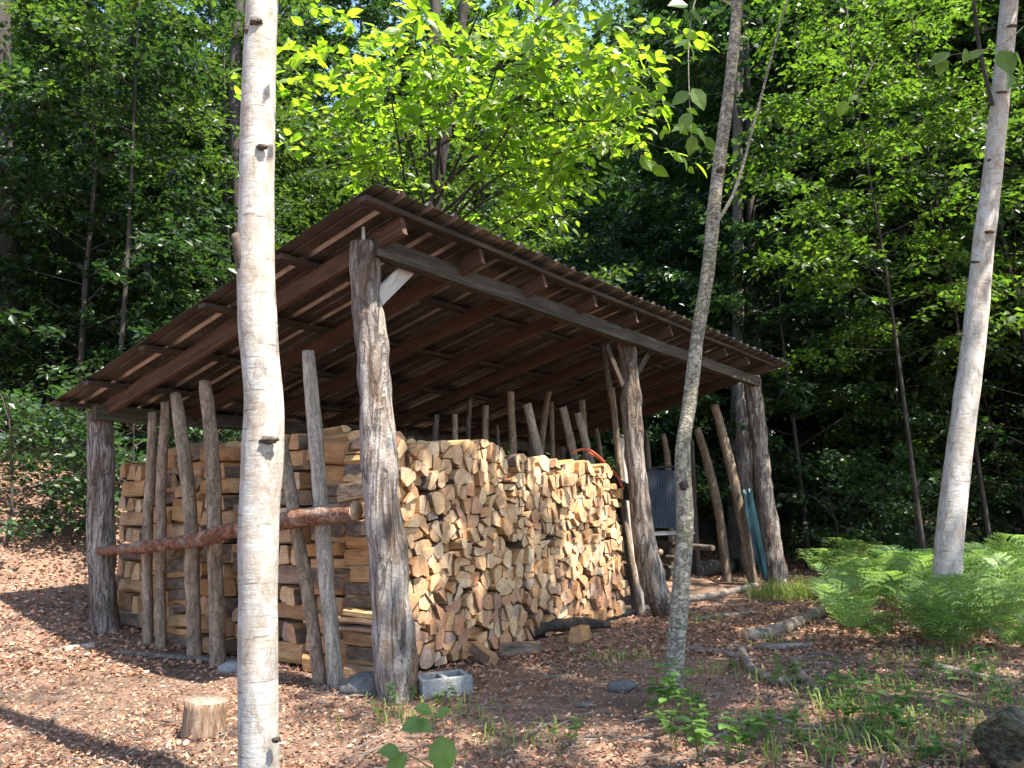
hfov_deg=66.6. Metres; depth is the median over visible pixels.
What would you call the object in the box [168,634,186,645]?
firewood log
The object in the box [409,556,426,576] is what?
firewood log
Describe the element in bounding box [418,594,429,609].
firewood log
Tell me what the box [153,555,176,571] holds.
firewood log
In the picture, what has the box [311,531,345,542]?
firewood log
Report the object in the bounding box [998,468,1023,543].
shrub
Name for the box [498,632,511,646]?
firewood log
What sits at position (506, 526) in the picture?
firewood log
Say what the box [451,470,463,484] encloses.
firewood log
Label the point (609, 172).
forest tree
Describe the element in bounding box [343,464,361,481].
firewood log
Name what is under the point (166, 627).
firewood log
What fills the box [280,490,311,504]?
firewood log
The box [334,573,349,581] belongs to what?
firewood log
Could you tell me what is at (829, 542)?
fern
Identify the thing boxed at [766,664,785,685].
seedling
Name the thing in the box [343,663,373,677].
firewood log
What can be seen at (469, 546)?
firewood log
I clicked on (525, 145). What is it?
forest tree
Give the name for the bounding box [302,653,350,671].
firewood log
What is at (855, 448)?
understory tree
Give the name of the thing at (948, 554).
birch tree
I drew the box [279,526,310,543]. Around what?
firewood log
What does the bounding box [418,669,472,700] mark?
concrete block
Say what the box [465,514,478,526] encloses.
firewood log
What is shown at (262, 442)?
birch tree
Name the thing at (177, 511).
firewood log
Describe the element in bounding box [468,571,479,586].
firewood log
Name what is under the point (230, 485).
firewood log
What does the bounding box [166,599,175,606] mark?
firewood log
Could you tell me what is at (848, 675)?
seedling
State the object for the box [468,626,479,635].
firewood log
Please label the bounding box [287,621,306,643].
firewood log
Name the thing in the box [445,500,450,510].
firewood log
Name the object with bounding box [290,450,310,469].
firewood log
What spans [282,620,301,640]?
firewood log
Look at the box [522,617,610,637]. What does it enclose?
bark chunk
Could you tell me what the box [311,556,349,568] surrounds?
firewood log
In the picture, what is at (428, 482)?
firewood log
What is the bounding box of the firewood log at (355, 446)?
[351,436,400,450]
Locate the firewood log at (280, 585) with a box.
[278,583,292,599]
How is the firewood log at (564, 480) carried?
on the firewood logs at (596, 584)
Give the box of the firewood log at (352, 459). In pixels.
[343,455,359,463]
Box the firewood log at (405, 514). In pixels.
[401,508,408,520]
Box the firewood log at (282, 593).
[280,584,299,601]
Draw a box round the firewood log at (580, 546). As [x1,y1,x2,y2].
[575,539,584,552]
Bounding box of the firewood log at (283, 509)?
[280,507,308,512]
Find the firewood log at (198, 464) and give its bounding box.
[177,461,204,468]
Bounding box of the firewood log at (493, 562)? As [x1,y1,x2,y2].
[485,554,496,568]
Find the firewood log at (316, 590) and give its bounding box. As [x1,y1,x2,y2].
[314,586,345,595]
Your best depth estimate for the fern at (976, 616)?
6.27 m
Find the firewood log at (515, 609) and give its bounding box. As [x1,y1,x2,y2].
[512,604,518,618]
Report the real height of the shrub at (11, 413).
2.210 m
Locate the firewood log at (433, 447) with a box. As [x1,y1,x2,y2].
[406,441,438,456]
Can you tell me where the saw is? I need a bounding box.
[571,448,623,489]
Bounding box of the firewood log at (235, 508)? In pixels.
[233,503,281,514]
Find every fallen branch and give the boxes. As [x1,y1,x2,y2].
[49,642,95,649]
[118,650,236,662]
[605,605,649,620]
[685,645,739,657]
[689,582,758,601]
[689,610,760,621]
[699,727,735,755]
[736,645,824,697]
[753,711,910,751]
[757,642,813,650]
[788,657,815,682]
[927,663,1001,681]
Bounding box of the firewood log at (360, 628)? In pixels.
[339,624,371,634]
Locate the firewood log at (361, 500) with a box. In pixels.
[345,498,364,518]
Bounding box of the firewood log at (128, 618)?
[119,610,141,627]
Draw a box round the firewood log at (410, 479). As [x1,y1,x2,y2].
[400,471,415,486]
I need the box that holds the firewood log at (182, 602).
[173,596,201,604]
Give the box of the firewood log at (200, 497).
[174,479,205,501]
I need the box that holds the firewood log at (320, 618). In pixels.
[303,613,340,627]
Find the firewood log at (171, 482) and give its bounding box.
[155,473,176,491]
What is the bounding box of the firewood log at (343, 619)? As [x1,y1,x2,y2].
[338,615,371,625]
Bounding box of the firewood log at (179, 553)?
[173,549,184,557]
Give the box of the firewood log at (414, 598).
[409,593,419,609]
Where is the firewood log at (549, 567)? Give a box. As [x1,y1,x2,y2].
[543,556,554,573]
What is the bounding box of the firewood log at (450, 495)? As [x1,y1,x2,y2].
[445,487,454,499]
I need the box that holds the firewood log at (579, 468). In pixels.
[570,461,584,475]
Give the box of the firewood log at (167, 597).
[140,588,170,602]
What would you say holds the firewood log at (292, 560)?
on the firewood logs at (596, 584)
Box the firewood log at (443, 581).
[440,576,448,587]
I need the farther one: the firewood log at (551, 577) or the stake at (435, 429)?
the stake at (435, 429)
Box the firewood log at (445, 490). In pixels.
[418,484,452,498]
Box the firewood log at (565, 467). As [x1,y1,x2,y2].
[557,463,569,477]
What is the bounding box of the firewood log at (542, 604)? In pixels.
[537,598,546,608]
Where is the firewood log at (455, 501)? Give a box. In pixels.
[449,498,459,506]
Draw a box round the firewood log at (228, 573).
[223,564,237,579]
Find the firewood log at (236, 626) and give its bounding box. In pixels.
[235,623,237,638]
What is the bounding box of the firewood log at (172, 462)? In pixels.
[156,456,176,468]
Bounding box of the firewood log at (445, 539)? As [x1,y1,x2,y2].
[438,530,449,543]
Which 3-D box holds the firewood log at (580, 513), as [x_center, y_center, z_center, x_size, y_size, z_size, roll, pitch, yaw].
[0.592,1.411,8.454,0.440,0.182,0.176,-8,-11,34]
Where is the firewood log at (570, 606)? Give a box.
[567,598,575,616]
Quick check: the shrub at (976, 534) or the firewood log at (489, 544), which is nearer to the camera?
the firewood log at (489, 544)
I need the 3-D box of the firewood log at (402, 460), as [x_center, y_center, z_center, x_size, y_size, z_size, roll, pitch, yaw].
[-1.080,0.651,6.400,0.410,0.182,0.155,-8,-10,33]
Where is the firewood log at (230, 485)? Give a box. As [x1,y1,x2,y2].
[200,478,239,493]
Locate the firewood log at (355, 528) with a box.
[346,519,365,535]
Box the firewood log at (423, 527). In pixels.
[413,514,428,534]
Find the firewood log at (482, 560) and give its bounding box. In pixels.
[471,556,485,569]
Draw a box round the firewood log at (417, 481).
[412,471,421,485]
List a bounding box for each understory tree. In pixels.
[0,0,189,326]
[0,0,238,468]
[0,0,324,464]
[0,51,107,358]
[0,95,155,398]
[0,166,236,451]
[11,0,140,310]
[13,0,180,301]
[15,99,57,308]
[15,136,62,280]
[18,69,160,306]
[18,92,198,358]
[18,144,222,357]
[59,0,383,327]
[61,73,232,334]
[97,58,213,304]
[111,6,373,327]
[154,184,276,299]
[186,155,231,303]
[193,138,305,301]
[274,122,485,350]
[274,146,367,374]
[275,219,302,234]
[295,159,399,226]
[377,64,637,458]
[377,144,466,200]
[479,199,523,241]
[502,432,614,460]
[503,234,545,454]
[507,397,620,479]
[537,183,751,486]
[538,221,675,461]
[541,202,680,462]
[552,251,607,439]
[567,318,737,519]
[594,208,776,528]
[612,314,717,473]
[625,244,729,441]
[645,188,943,567]
[645,403,729,494]
[651,310,814,532]
[673,327,786,508]
[698,243,912,553]
[704,0,1023,550]
[751,425,880,505]
[764,0,1023,552]
[764,319,929,532]
[772,346,972,548]
[787,276,1023,548]
[802,376,923,537]
[848,82,1023,507]
[867,290,1023,554]
[891,234,1023,534]
[922,284,1023,542]
[943,164,1023,450]
[949,418,1022,533]
[962,149,1023,499]
[980,368,1023,527]
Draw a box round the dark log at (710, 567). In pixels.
[663,558,739,579]
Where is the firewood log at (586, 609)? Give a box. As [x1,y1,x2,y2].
[582,603,589,613]
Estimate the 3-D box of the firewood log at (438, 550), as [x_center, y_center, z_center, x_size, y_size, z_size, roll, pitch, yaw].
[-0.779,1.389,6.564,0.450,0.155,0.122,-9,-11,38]
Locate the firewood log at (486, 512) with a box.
[470,507,491,517]
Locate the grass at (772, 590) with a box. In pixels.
[335,573,1023,767]
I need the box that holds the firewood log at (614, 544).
[605,539,617,549]
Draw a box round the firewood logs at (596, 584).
[117,425,627,665]
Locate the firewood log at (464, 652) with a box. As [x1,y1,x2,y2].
[458,644,471,659]
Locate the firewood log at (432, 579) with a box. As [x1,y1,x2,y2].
[423,573,440,591]
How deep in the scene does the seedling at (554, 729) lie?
4.28 m
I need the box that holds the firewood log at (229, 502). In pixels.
[222,495,238,509]
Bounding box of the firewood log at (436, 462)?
[429,455,440,471]
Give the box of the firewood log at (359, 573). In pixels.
[350,566,368,581]
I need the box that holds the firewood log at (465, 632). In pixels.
[462,628,467,639]
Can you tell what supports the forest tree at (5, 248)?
on the ground at (698, 585)
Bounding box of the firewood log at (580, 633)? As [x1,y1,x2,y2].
[568,625,591,643]
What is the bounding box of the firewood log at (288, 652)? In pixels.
[278,639,308,663]
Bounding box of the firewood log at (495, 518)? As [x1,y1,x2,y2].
[480,511,500,526]
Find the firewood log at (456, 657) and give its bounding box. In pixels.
[447,652,458,660]
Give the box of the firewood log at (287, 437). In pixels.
[284,434,298,450]
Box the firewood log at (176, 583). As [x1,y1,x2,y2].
[167,578,184,587]
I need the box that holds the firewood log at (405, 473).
[399,467,411,482]
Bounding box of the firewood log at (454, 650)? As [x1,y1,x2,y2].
[446,641,462,660]
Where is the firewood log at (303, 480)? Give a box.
[294,472,311,488]
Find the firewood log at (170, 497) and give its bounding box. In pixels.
[154,491,176,506]
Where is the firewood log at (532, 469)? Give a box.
[519,463,534,473]
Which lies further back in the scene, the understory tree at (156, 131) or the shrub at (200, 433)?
the understory tree at (156, 131)
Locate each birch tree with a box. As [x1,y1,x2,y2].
[231,0,284,767]
[836,0,1023,639]
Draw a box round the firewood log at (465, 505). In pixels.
[458,498,470,514]
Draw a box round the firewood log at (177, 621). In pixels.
[168,614,204,628]
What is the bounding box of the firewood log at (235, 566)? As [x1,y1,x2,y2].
[232,547,237,572]
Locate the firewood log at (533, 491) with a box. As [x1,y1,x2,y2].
[529,483,538,495]
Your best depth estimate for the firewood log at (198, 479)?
7.52 m
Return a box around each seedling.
[369,703,381,714]
[385,682,398,700]
[432,689,448,703]
[447,682,457,699]
[549,722,560,740]
[564,716,586,747]
[643,675,676,704]
[644,675,683,722]
[644,698,670,737]
[653,662,685,714]
[654,709,682,751]
[664,669,699,719]
[674,716,719,765]
[675,697,698,734]
[679,722,692,734]
[692,691,705,703]
[692,701,715,739]
[717,712,739,759]
[727,660,738,672]
[728,711,766,764]
[738,712,751,729]
[740,706,779,740]
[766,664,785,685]
[770,651,782,670]
[783,701,807,734]
[786,660,805,683]
[787,733,799,747]
[794,729,815,749]
[807,686,817,701]
[811,734,836,761]
[814,668,827,685]
[815,658,850,695]
[815,680,828,695]
[824,694,867,724]
[826,728,848,752]
[828,734,845,763]
[837,670,855,685]
[839,681,863,710]
[851,714,872,732]
[852,667,873,696]
[860,680,892,728]
[863,717,881,736]
[872,730,898,750]
[874,716,882,726]
[882,702,903,728]
[882,705,919,741]
[885,675,906,699]
[885,745,896,759]
[886,700,905,718]
[892,688,912,708]
[892,694,908,707]
[897,680,919,699]
[910,738,943,764]
[912,703,930,726]
[914,695,923,710]
[919,648,941,678]
[919,671,959,719]
[928,731,957,757]
[936,661,958,687]
[958,710,968,727]
[961,696,969,707]
[963,646,999,687]
[983,670,1000,698]
[988,684,1010,701]
[997,682,1016,702]
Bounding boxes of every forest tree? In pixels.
[0,0,126,398]
[80,0,204,82]
[161,0,245,266]
[173,0,303,435]
[195,0,343,229]
[195,0,359,231]
[275,0,473,210]
[313,52,398,169]
[369,0,523,230]
[369,45,496,204]
[398,0,555,254]
[409,0,586,258]
[426,0,440,196]
[491,48,585,238]
[491,53,651,438]
[519,81,614,266]
[542,0,566,261]
[558,0,972,558]
[577,0,689,437]
[582,93,654,265]
[591,0,942,545]
[597,3,775,479]
[607,51,702,431]
[617,36,823,496]
[627,9,887,538]
[628,12,799,427]
[634,153,731,481]
[656,0,797,558]
[657,0,1023,548]
[674,0,1023,541]
[698,0,1005,538]
[720,0,1023,517]
[748,0,990,540]
[774,0,1020,456]
[846,5,1022,532]
[894,0,1023,412]
[908,0,1023,398]
[943,0,1023,229]
[944,2,1023,298]
[974,19,1023,33]
[985,16,1023,220]
[991,0,1023,351]
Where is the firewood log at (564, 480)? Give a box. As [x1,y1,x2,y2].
[556,470,569,486]
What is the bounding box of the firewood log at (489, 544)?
[480,537,492,552]
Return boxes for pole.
[600,344,635,608]
[609,387,642,613]
[624,546,662,554]
[644,430,655,537]
[656,541,714,550]
[660,554,674,560]
[661,433,674,565]
[691,440,700,575]
[693,427,732,581]
[710,404,757,582]
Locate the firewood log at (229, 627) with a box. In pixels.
[201,616,234,635]
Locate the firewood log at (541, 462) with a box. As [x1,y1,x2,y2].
[534,455,548,471]
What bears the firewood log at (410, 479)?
on the firewood logs at (596, 584)
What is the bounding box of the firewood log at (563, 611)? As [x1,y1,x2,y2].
[558,604,567,617]
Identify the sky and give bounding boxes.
[36,0,953,243]
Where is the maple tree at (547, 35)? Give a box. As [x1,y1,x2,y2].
[228,0,727,303]
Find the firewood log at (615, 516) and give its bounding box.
[613,513,617,521]
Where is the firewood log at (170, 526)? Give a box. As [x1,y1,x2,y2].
[153,523,176,538]
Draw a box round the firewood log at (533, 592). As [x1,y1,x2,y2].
[526,585,537,596]
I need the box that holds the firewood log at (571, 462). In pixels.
[558,459,574,472]
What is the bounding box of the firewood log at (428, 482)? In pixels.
[416,471,439,489]
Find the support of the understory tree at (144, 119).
on the ground at (698, 585)
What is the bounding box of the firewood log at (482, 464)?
[477,459,487,471]
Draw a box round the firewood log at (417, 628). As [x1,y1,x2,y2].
[415,622,419,639]
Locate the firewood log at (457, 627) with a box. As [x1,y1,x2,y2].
[445,615,462,634]
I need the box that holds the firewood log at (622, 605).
[617,600,625,613]
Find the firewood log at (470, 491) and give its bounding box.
[462,483,473,496]
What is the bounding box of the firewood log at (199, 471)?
[179,467,204,477]
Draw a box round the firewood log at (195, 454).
[175,448,202,463]
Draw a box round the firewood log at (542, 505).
[538,498,546,511]
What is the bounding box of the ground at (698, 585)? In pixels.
[0,301,1023,767]
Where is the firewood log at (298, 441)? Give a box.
[289,434,307,449]
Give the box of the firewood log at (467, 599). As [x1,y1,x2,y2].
[460,593,473,608]
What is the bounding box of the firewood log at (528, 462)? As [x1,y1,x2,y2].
[524,457,534,470]
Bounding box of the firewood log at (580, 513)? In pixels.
[573,505,587,521]
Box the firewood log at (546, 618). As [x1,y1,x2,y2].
[541,615,554,635]
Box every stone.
[217,661,236,673]
[336,671,377,696]
[574,702,597,707]
[607,679,636,692]
[971,701,1023,767]
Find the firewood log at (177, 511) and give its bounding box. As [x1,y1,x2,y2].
[172,499,204,522]
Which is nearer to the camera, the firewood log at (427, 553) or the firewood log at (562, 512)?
the firewood log at (427, 553)
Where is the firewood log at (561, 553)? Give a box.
[557,548,563,559]
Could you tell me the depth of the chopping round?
4.56 m
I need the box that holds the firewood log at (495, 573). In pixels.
[487,565,501,583]
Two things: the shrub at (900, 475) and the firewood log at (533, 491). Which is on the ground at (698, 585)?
the shrub at (900, 475)
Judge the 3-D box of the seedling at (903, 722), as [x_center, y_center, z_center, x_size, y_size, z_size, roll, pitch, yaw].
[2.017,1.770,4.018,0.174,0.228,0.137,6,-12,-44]
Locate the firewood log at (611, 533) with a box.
[605,528,616,538]
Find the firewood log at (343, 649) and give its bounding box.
[305,634,352,655]
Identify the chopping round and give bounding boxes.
[181,695,227,742]
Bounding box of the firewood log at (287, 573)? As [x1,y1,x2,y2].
[278,564,310,583]
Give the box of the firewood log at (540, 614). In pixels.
[539,610,542,621]
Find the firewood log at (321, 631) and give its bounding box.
[320,623,342,636]
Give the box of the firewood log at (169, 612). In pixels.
[154,607,181,622]
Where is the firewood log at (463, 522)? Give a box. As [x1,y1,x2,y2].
[457,515,466,531]
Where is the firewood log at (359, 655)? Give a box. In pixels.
[346,646,373,665]
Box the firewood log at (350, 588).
[342,582,369,594]
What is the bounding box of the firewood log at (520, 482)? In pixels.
[501,476,525,487]
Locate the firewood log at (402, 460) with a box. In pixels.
[399,453,404,466]
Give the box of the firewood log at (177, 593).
[169,588,200,599]
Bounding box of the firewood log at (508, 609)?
[500,603,513,618]
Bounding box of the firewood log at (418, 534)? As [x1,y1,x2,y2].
[404,527,422,539]
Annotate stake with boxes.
[141,412,156,645]
[154,402,169,648]
[170,392,202,655]
[199,380,225,665]
[282,436,326,685]
[302,350,342,689]
[432,414,439,440]
[452,414,457,439]
[466,397,471,439]
[482,405,488,440]
[495,425,499,446]
[507,391,516,454]
[523,402,542,456]
[528,402,533,456]
[539,391,551,454]
[549,402,554,458]
[559,406,578,460]
[574,412,594,463]
[578,400,587,460]
[594,428,602,463]
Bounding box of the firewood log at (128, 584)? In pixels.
[118,578,141,592]
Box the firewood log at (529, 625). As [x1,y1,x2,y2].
[523,619,534,635]
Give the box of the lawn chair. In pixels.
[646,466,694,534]
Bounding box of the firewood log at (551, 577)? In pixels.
[546,573,555,586]
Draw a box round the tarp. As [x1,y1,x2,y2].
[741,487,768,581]
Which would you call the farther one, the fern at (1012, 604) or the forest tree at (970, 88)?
the forest tree at (970, 88)
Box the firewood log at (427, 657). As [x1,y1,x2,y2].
[418,644,435,668]
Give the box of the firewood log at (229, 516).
[200,510,237,525]
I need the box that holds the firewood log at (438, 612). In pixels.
[430,604,444,620]
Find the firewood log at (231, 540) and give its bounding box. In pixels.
[223,538,236,542]
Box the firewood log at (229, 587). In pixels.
[200,578,235,595]
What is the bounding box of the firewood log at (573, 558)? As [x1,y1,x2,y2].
[564,554,576,569]
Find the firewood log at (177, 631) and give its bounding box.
[167,627,186,635]
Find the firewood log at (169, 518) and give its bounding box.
[153,509,171,523]
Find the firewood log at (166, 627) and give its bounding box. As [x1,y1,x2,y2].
[154,623,168,637]
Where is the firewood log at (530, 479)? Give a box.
[524,473,536,490]
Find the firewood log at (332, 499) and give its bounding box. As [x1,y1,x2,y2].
[312,496,344,505]
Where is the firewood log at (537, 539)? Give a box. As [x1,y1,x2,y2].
[533,534,539,544]
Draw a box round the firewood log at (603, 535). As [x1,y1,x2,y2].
[601,531,605,538]
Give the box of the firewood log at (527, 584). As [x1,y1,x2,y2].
[520,577,533,590]
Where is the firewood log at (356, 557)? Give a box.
[344,548,368,566]
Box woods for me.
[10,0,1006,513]
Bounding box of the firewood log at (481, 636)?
[467,631,486,642]
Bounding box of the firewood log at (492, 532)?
[487,526,497,539]
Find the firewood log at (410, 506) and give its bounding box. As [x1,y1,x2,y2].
[400,498,416,515]
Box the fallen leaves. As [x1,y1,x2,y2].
[0,359,1023,767]
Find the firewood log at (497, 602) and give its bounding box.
[486,592,501,610]
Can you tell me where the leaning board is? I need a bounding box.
[621,438,644,612]
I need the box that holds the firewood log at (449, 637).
[444,632,455,641]
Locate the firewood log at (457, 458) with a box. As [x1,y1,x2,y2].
[449,444,462,464]
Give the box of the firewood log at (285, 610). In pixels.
[278,602,304,620]
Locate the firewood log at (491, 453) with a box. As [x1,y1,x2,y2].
[485,442,495,462]
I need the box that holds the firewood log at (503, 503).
[500,498,506,507]
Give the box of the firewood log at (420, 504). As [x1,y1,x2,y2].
[414,495,425,513]
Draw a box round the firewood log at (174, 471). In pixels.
[167,468,178,474]
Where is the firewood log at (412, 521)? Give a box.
[403,516,419,526]
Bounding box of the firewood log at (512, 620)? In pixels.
[507,615,516,634]
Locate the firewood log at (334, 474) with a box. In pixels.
[326,465,346,483]
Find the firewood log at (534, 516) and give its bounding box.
[528,508,539,522]
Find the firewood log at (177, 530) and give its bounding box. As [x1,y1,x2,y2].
[169,523,206,548]
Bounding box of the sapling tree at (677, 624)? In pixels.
[663,0,787,691]
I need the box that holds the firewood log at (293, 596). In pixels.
[285,587,316,604]
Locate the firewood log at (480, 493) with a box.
[475,487,486,504]
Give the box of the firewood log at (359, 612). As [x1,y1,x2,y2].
[342,607,371,618]
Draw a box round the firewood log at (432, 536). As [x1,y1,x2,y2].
[419,528,439,541]
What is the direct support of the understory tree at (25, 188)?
on the ground at (698, 585)
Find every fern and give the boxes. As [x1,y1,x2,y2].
[795,548,836,571]
[800,575,882,619]
[801,561,870,589]
[805,532,859,560]
[808,547,867,572]
[813,582,903,628]
[818,569,857,591]
[821,549,932,597]
[823,537,889,562]
[833,556,877,575]
[834,572,870,596]
[834,573,889,610]
[836,552,964,608]
[853,611,904,638]
[854,557,931,617]
[861,544,933,573]
[875,572,1023,637]
[880,551,999,606]
[899,600,970,639]
[902,606,977,643]
[907,611,952,634]
[908,574,1023,632]
[927,565,1013,603]
[938,620,988,644]
[959,578,1023,629]
[962,602,995,627]
[964,532,1023,574]
[964,543,1023,582]
[965,561,1023,607]
[970,538,1023,564]
[970,609,1023,645]
[971,552,1023,608]
[992,592,1023,622]
[997,611,1023,641]
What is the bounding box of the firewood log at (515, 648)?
[499,641,541,656]
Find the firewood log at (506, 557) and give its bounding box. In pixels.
[499,549,511,567]
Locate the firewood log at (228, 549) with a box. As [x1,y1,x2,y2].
[202,544,236,562]
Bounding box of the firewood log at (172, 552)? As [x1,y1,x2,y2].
[153,549,178,555]
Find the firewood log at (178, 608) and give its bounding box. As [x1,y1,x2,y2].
[172,604,185,613]
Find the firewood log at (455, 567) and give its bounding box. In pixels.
[451,557,459,575]
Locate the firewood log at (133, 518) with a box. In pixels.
[119,511,153,525]
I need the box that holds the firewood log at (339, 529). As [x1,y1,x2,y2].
[311,523,345,535]
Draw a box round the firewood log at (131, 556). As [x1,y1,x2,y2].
[118,543,140,559]
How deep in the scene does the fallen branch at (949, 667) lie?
5.51 m
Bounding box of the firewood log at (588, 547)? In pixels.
[583,541,593,554]
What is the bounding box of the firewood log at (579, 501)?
[574,499,582,505]
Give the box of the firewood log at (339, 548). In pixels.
[306,542,351,556]
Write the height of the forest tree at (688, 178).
24.751 m
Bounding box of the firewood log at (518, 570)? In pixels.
[513,563,523,576]
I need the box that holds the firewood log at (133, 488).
[121,480,144,496]
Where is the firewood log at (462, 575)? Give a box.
[447,571,470,579]
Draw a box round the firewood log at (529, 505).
[524,494,533,510]
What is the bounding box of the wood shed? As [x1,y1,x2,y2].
[48,183,789,702]
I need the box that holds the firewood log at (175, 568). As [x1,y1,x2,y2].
[167,557,207,578]
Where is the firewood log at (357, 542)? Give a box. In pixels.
[345,536,367,548]
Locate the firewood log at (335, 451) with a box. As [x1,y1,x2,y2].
[306,439,352,465]
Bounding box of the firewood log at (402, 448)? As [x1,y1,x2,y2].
[397,439,406,457]
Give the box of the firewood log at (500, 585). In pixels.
[486,578,507,592]
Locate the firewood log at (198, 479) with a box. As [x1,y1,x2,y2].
[175,476,204,497]
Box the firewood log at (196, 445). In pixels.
[190,442,203,449]
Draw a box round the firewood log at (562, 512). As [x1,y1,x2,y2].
[557,507,567,518]
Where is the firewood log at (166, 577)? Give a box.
[153,576,168,590]
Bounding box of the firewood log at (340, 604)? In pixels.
[317,596,345,615]
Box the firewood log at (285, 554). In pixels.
[278,545,291,563]
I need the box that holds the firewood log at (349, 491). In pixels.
[336,481,363,501]
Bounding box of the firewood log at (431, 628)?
[420,618,436,634]
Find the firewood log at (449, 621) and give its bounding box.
[444,611,454,631]
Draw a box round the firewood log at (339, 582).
[311,572,344,591]
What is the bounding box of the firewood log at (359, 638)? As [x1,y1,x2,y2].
[343,632,371,646]
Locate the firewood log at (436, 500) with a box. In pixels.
[419,492,444,514]
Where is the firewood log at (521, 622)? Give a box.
[517,611,527,626]
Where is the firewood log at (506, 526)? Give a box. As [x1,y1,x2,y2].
[493,517,512,534]
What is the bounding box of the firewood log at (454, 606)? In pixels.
[438,596,460,613]
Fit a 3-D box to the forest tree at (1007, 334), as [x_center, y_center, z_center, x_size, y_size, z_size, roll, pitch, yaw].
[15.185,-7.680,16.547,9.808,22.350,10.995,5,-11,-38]
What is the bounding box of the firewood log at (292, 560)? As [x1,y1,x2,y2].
[290,547,311,564]
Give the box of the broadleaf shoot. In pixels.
[378,702,457,767]
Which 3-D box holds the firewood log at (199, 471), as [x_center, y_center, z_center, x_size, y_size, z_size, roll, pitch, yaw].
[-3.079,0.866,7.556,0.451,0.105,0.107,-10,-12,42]
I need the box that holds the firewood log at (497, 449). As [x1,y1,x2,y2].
[495,445,498,461]
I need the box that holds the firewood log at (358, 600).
[344,594,371,607]
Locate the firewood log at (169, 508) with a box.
[154,506,171,515]
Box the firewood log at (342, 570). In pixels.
[311,568,349,573]
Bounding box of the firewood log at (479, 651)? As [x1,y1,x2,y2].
[469,640,497,665]
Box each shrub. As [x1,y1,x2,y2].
[0,283,110,381]
[0,310,118,459]
[0,338,26,432]
[0,340,63,438]
[0,346,47,392]
[0,384,140,548]
[0,392,70,495]
[0,396,144,504]
[0,425,134,544]
[11,379,240,542]
[18,322,140,426]
[23,300,155,412]
[26,309,88,378]
[27,302,112,389]
[29,363,128,445]
[31,366,202,505]
[32,307,117,384]
[33,293,118,363]
[71,332,234,447]
[121,423,228,452]
[121,425,241,478]
[122,424,241,481]
[131,405,241,448]
[135,426,224,459]
[138,429,241,441]
[700,490,785,550]
[754,449,879,563]
[770,445,891,564]
[771,446,927,562]
[785,466,927,560]
[810,444,976,557]
[813,470,936,560]
[840,469,990,555]
[889,475,997,550]
[922,460,1021,551]
[966,449,1023,543]
[966,449,1023,546]
[966,461,1023,540]
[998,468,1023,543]
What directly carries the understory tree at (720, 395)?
on the ground at (698, 585)
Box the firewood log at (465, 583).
[448,579,470,587]
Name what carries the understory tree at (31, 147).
on the ground at (698, 585)
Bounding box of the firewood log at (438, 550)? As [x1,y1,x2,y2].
[431,542,442,558]
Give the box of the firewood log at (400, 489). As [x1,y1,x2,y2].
[398,480,402,497]
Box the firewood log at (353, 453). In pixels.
[346,451,399,463]
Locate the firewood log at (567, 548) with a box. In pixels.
[562,541,571,554]
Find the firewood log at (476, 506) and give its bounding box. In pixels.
[467,496,482,513]
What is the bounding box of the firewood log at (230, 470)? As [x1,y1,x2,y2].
[220,462,240,477]
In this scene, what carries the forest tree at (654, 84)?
on the ground at (698, 585)
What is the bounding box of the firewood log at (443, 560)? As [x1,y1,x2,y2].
[436,552,448,567]
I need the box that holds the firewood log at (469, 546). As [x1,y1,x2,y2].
[466,543,471,553]
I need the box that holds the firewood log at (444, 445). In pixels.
[429,440,450,452]
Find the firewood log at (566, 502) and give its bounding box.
[556,497,570,506]
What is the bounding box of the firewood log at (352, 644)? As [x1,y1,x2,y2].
[342,641,371,647]
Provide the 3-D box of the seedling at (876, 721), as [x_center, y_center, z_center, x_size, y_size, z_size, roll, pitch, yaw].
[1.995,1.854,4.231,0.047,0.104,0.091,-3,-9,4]
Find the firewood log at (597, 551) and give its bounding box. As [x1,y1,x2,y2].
[594,546,601,559]
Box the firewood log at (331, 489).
[311,483,346,497]
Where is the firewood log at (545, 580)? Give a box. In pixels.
[539,573,547,587]
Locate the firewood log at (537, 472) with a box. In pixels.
[532,467,540,484]
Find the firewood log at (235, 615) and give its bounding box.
[232,607,237,621]
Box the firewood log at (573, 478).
[569,474,577,484]
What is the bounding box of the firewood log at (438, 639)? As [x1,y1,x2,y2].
[430,627,444,649]
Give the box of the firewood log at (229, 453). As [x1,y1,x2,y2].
[200,446,239,462]
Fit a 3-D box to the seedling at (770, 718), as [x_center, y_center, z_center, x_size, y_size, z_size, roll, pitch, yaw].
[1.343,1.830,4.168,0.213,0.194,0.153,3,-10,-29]
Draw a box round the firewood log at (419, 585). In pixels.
[410,577,427,595]
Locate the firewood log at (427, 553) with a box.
[419,547,433,559]
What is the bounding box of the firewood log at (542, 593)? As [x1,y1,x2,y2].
[536,588,548,600]
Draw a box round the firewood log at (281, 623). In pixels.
[278,618,295,638]
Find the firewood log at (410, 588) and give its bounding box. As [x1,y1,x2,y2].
[409,580,412,595]
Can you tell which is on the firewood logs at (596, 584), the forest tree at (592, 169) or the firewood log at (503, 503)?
the firewood log at (503, 503)
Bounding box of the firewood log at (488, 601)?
[483,594,493,609]
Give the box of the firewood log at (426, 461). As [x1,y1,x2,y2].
[421,449,431,468]
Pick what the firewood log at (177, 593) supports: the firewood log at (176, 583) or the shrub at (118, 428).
the firewood log at (176, 583)
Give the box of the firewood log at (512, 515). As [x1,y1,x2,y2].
[508,509,517,522]
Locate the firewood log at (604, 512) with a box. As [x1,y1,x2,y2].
[601,507,606,519]
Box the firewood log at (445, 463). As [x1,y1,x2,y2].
[440,459,450,469]

